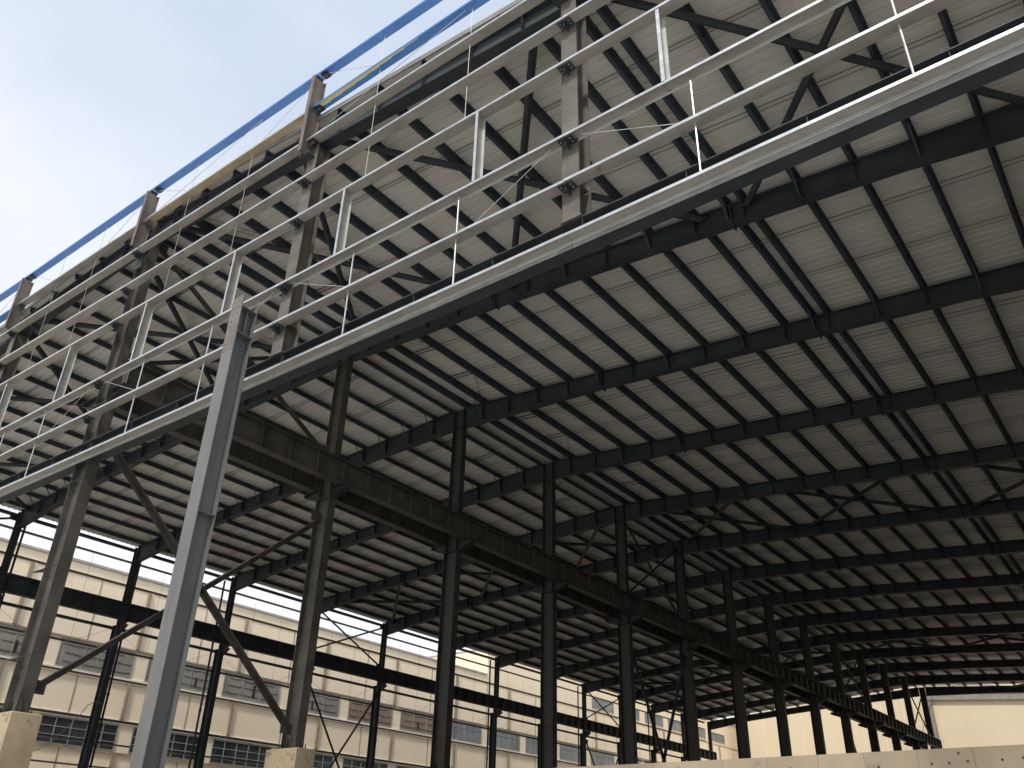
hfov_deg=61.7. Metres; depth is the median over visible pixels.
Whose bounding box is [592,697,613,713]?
window
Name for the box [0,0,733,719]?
sky
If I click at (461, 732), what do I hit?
window
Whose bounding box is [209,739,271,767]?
window
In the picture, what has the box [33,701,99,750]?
cable
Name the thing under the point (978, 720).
neighbour shed
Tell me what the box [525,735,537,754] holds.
window
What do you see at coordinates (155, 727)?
steel column
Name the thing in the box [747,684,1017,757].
end building
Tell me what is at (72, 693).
factory building
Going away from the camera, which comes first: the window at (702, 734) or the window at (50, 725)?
the window at (50, 725)
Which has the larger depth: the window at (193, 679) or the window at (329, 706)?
the window at (329, 706)
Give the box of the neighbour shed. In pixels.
[918,684,1023,747]
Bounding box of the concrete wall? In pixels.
[564,744,1023,767]
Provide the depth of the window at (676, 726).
119.45 m
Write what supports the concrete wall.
on the ground
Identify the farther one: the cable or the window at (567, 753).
the window at (567, 753)
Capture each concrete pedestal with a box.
[0,711,42,767]
[264,747,314,767]
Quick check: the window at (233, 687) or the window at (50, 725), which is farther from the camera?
the window at (233, 687)
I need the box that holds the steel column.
[129,294,257,767]
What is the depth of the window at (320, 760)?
70.41 m
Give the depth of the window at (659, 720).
115.72 m
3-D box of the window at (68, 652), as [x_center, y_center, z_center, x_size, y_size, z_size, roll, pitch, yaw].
[-28.127,18.612,58.049,0.060,1.720,5.420,-19,-36,32]
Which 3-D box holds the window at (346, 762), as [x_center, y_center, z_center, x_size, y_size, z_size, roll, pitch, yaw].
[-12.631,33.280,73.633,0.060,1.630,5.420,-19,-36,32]
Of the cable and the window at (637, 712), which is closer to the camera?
the cable
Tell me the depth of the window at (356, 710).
75.52 m
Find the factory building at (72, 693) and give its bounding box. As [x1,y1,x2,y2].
[0,537,738,767]
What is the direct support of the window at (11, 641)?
in the factory building at (72, 693)
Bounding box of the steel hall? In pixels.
[0,0,1023,767]
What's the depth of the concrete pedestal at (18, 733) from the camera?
19.64 m
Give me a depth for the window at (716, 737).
128.75 m
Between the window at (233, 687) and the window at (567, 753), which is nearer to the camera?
the window at (233, 687)
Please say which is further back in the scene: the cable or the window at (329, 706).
the window at (329, 706)
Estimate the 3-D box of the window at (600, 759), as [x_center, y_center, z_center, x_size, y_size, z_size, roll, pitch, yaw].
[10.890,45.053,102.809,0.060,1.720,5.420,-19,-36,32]
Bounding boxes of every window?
[0,625,25,656]
[36,714,118,750]
[54,638,135,678]
[128,727,198,760]
[144,656,210,692]
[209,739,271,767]
[221,672,280,703]
[308,691,340,717]
[313,753,333,767]
[342,758,387,767]
[347,698,392,726]
[399,709,432,734]
[451,720,481,743]
[488,729,519,751]
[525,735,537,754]
[559,743,579,761]
[590,749,614,765]
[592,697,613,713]
[636,710,639,720]
[644,713,662,726]
[668,719,680,731]
[698,728,705,738]
[711,732,724,743]
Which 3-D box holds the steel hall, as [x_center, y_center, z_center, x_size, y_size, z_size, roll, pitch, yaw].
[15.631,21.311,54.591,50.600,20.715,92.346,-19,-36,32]
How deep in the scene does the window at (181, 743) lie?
60.98 m
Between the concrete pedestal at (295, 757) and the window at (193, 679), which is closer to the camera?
the concrete pedestal at (295, 757)
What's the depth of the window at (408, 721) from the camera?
80.00 m
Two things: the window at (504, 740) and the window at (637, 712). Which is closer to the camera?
the window at (504, 740)

